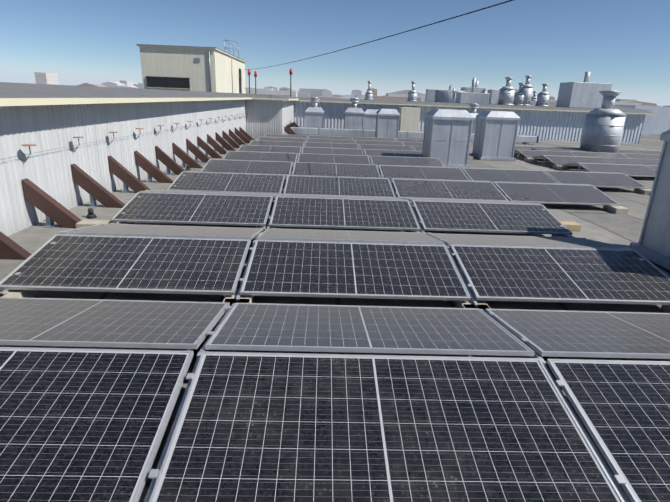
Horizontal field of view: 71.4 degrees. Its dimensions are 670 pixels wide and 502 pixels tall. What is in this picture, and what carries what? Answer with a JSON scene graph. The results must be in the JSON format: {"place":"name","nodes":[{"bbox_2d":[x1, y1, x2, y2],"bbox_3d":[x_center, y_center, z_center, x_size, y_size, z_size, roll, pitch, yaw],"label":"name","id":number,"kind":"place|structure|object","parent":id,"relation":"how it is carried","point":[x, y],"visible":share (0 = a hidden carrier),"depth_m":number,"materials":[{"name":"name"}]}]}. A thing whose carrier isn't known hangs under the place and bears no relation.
{"place":"outdoors","nodes":[
{"label":"outdoors","id":0,"kind":"place"},
{"bbox_2d":[0,99,293,235],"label":"building wall","id":1,"kind":"structure","parent":0,"point":[43,128],"depth_m":7.88,"materials":[{"name":"grey metal"}]},
{"bbox_2d":[0,113,246,162],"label":"wall brackets","id":2,"kind":"object","parent":1,"relation":"attached to","point":[29,145],"depth_m":8.22,"materials":[{"name":"grey metal"}]},
{"bbox_2d":[0,82,298,105],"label":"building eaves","id":3,"kind":"object","parent":1,"relation":"on","point":[20,94],"visible":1,"depth_m":7.76,"materials":[{"name":"white metal"}]},
{"bbox_2d":[137,40,246,93],"bbox_3d":[-11.020,-15.365,38.358,5.400,4.352,13.300,2,18,-2],"label":"stair penthouse","id":4,"kind":"object","parent":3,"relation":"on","point":[190,68],"visible":0.98,"depth_m":32.53,"materials":[{"name":"cream painted corrugated metal"},{"name":"dark metal louvre"}]},
{"bbox_2d":[245,0,513,69],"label":"overhead cable","id":5,"kind":"object","parent":4,"relation":"attached to","point":[409,30],"visible":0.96,"depth_m":11.05,"materials":[{"name":"rubber"}]},
{"bbox_2d":[248,68,292,97],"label":"warning lights","id":6,"kind":"object","parent":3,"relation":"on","point":[255,73],"visible":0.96,"depth_m":35.36,"materials":[{"name":"metal"}]},
{"bbox_2d":[0,134,669,491],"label":"roof deck","id":7,"kind":"structure","parent":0,"point":[599,223],"depth_m":5.97,"materials":[{"name":"grey concrete"}]},
{"bbox_2d":[86,165,190,218],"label":"roof pipe boots","id":8,"kind":"object","parent":7,"relation":"on","point":[90,214],"visible":1,"depth_m":6.66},
{"bbox_2d":[0,121,301,259],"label":"diagonal braces","id":9,"kind":"object","parent":7,"relation":"on","point":[48,206],"depth_m":8.39,"materials":[{"name":"brown metal"}]},
{"bbox_2d":[305,97,323,127],"bbox_3d":[-1.237,-8.236,28.403,1.270,2.190,1.270,2,18,-2],"label":"vent shaft","id":10,"kind":"object","parent":7,"relation":"on","point":[314,115],"visible":0.79,"depth_m":27.93,"materials":[{"name":"metal"}]},
{"bbox_2d":[0,135,650,501],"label":"panel mounting rails","id":11,"kind":"object","parent":7,"relation":"on","point":[617,480],"visible":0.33,"depth_m":2.75,"materials":[{"name":"metal"}]},
{"bbox_2d":[0,134,669,501],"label":"solar array","id":12,"kind":"object","parent":11,"relation":"on","point":[82,425],"visible":0.92,"depth_m":2.89,"materials":[{"name":"glass"}]},
{"bbox_2d":[75,190,580,230],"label":"wooden blocks","id":13,"kind":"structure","parent":7,"relation":"on","point":[572,226],"depth_m":6.17,"materials":[{"name":"concrete"}]},
{"bbox_2d":[0,146,669,501],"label":"ballast blocks","id":14,"kind":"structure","parent":7,"relation":"on","point":[482,304],"depth_m":4.11,"materials":[{"name":"concrete"}]},
{"bbox_2d":[344,97,364,136],"bbox_3d":[1.161,-8.198,28.471,1.320,2.250,1.320,2,18,-2],"label":"vent shaft","id":15,"kind":"object","parent":7,"relation":"on","point":[353,116],"visible":0.9,"depth_m":27.99,"materials":[{"name":"metal"}]},
{"bbox_2d":[363,109,378,129],"bbox_3d":[2.376,-8.150,29.568,1.370,1.600,1.370,2,18,-2],"label":"vent shaft","id":16,"kind":"object","parent":7,"relation":"on","point":[369,119],"visible":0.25,"depth_m":28.96,"materials":[{"name":"metal"}]},
{"bbox_2d":[375,108,399,138],"bbox_3d":[2.745,-6.637,24.599,1.270,1.660,1.270,2,18,-2],"label":"vent shaft","id":17,"kind":"object","parent":7,"relation":"on","point":[387,123],"visible":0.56,"depth_m":24.09,"materials":[{"name":"metal"}]},
{"bbox_2d":[291,127,539,144],"bbox_3d":[4.541,-6.561,26.561,14.120,0.490,0.600,2,18,-2],"label":"roof duct","id":18,"kind":"object","parent":7,"relation":"on","point":[526,139],"visible":0.6,"depth_m":26.20,"materials":[{"name":"grey metal"}]},
{"bbox_2d":[422,109,474,167],"bbox_3d":[3.410,-3.456,14.288,1.340,1.700,1.340,2,18,-2],"label":"housing","id":19,"kind":"object","parent":7,"relation":"on","point":[447,137],"visible":0.77,"depth_m":13.77,"materials":[{"name":"metal"}]},
{"bbox_2d":[272,155,641,200],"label":"string cables","id":20,"kind":"object","parent":7,"relation":"on","point":[538,161],"visible":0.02,"depth_m":14.96,"materials":[{"name":"rubber"}]},
{"bbox_2d":[469,103,478,133],"bbox_3d":[8.640,-8.139,29.296,1.320,2.190,1.320,2,18,-2],"label":"vent shaft","id":21,"kind":"object","parent":7,"relation":"on","point":[474,107],"visible":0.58,"depth_m":28.83,"materials":[{"name":"metal"}]},
{"bbox_2d":[470,110,520,160],"bbox_3d":[5.920,-4.279,17.235,1.340,1.720,1.340,2,18,-2],"label":"housing","id":22,"kind":"object","parent":7,"relation":"on","point":[495,136],"visible":0.98,"depth_m":16.77,"materials":[{"name":"metal"}]},
{"bbox_2d":[496,101,669,134],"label":"roof structures","id":23,"kind":"object","parent":7,"relation":"on","point":[658,122],"visible":0.2,"depth_m":54.47,"materials":[{"name":"grey metal"}]},
{"bbox_2d":[580,90,626,152],"bbox_3d":[11.568,-5.466,20.028,1.680,2.750,1.680,2,18,-2],"label":"roof ventilator","id":24,"kind":"object","parent":7,"relation":"on","point":[603,127],"visible":0.85,"depth_m":19.57,"materials":[{"name":"silver metal"}]},
{"bbox_2d":[629,129,669,272],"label":"vent shaft","id":25,"kind":"object","parent":7,"relation":"on","point":[652,245],"visible":0.89,"depth_m":5.63,"materials":[{"name":"metal"}]},
{"bbox_2d":[0,0,669,95],"label":"sky","id":26,"kind":"structure","parent":0,"point":[625,44],"materials":[{"name":"blue"}]},
{"bbox_2d":[294,97,653,142],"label":"parapet wall","id":27,"kind":"structure","parent":0,"point":[555,123],"depth_m":31.89,"materials":[{"name":"grey metal"}]},
{"bbox_2d":[365,80,372,99],"bbox_3d":[2.716,-12.737,36.910,0.672,1.450,0.672,2,18,-2],"label":"roof ventilator","id":28,"kind":"object","parent":27,"relation":"on","point":[368,94],"visible":1,"depth_m":36.80,"materials":[{"name":"silver metal"}]},
{"bbox_2d":[407,81,416,101],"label":"roof ventilator","id":29,"kind":"object","parent":27,"relation":"on","point":[412,94],"visible":1,"depth_m":40.61,"materials":[{"name":"silver metal"}]},
{"bbox_2d":[435,90,467,102],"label":"rooftop unit","id":30,"kind":"object","parent":27,"relation":"on","point":[447,96],"visible":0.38,"depth_m":55.74,"materials":[{"name":"grey metal"}]},
{"bbox_2d":[497,77,514,104],"bbox_3d":[14.098,-13.090,38.110,1.344,2.200,1.344,2,18,-2],"label":"roof ventilator","id":31,"kind":"object","parent":27,"relation":"on","point":[506,94],"visible":1,"depth_m":37.78,"materials":[{"name":"silver metal"}]},
{"bbox_2d":[425,72,612,108],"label":"roof plant boxes","id":32,"kind":"object","parent":27,"relation":"on","point":[585,93],"visible":0.75,"depth_m":35.72,"materials":[{"name":"grey metal"}]},
{"bbox_2d":[513,83,524,105],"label":"roof ventilator","id":33,"kind":"object","parent":27,"relation":"on","point":[518,98],"visible":0.69,"depth_m":40.33,"materials":[{"name":"silver metal"}]},
{"bbox_2d":[521,75,532,105],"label":"stack","id":34,"kind":"object","parent":27,"relation":"on","point":[527,89],"visible":0.73,"depth_m":40.15,"materials":[{"name":"silver metal"}]},
{"bbox_2d":[530,91,536,104],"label":"stack","id":35,"kind":"object","parent":27,"relation":"on","point":[534,98],"visible":0.33,"depth_m":65.27,"materials":[{"name":"silver metal"}]},
{"bbox_2d":[535,83,549,106],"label":"roof ventilator","id":36,"kind":"object","parent":27,"relation":"on","point":[543,96],"visible":1,"depth_m":44.68,"materials":[{"name":"silver metal"}]},
{"label":"ground","id":37,"kind":"structure","parent":0,"visible":0},
{"bbox_2d":[0,70,669,105],"bbox_3d":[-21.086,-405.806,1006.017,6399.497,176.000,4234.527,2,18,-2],"label":"hills","id":38,"kind":"structure","parent":37,"relation":"on","point":[29,77],"depth_m":2709.01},
{"bbox_2d":[34,72,669,106],"bbox_3d":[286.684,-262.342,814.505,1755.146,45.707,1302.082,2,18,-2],"label":"distant skyline","id":39,"kind":"structure","parent":37,"relation":"on","point":[52,79],"depth_m":388.05}
]}

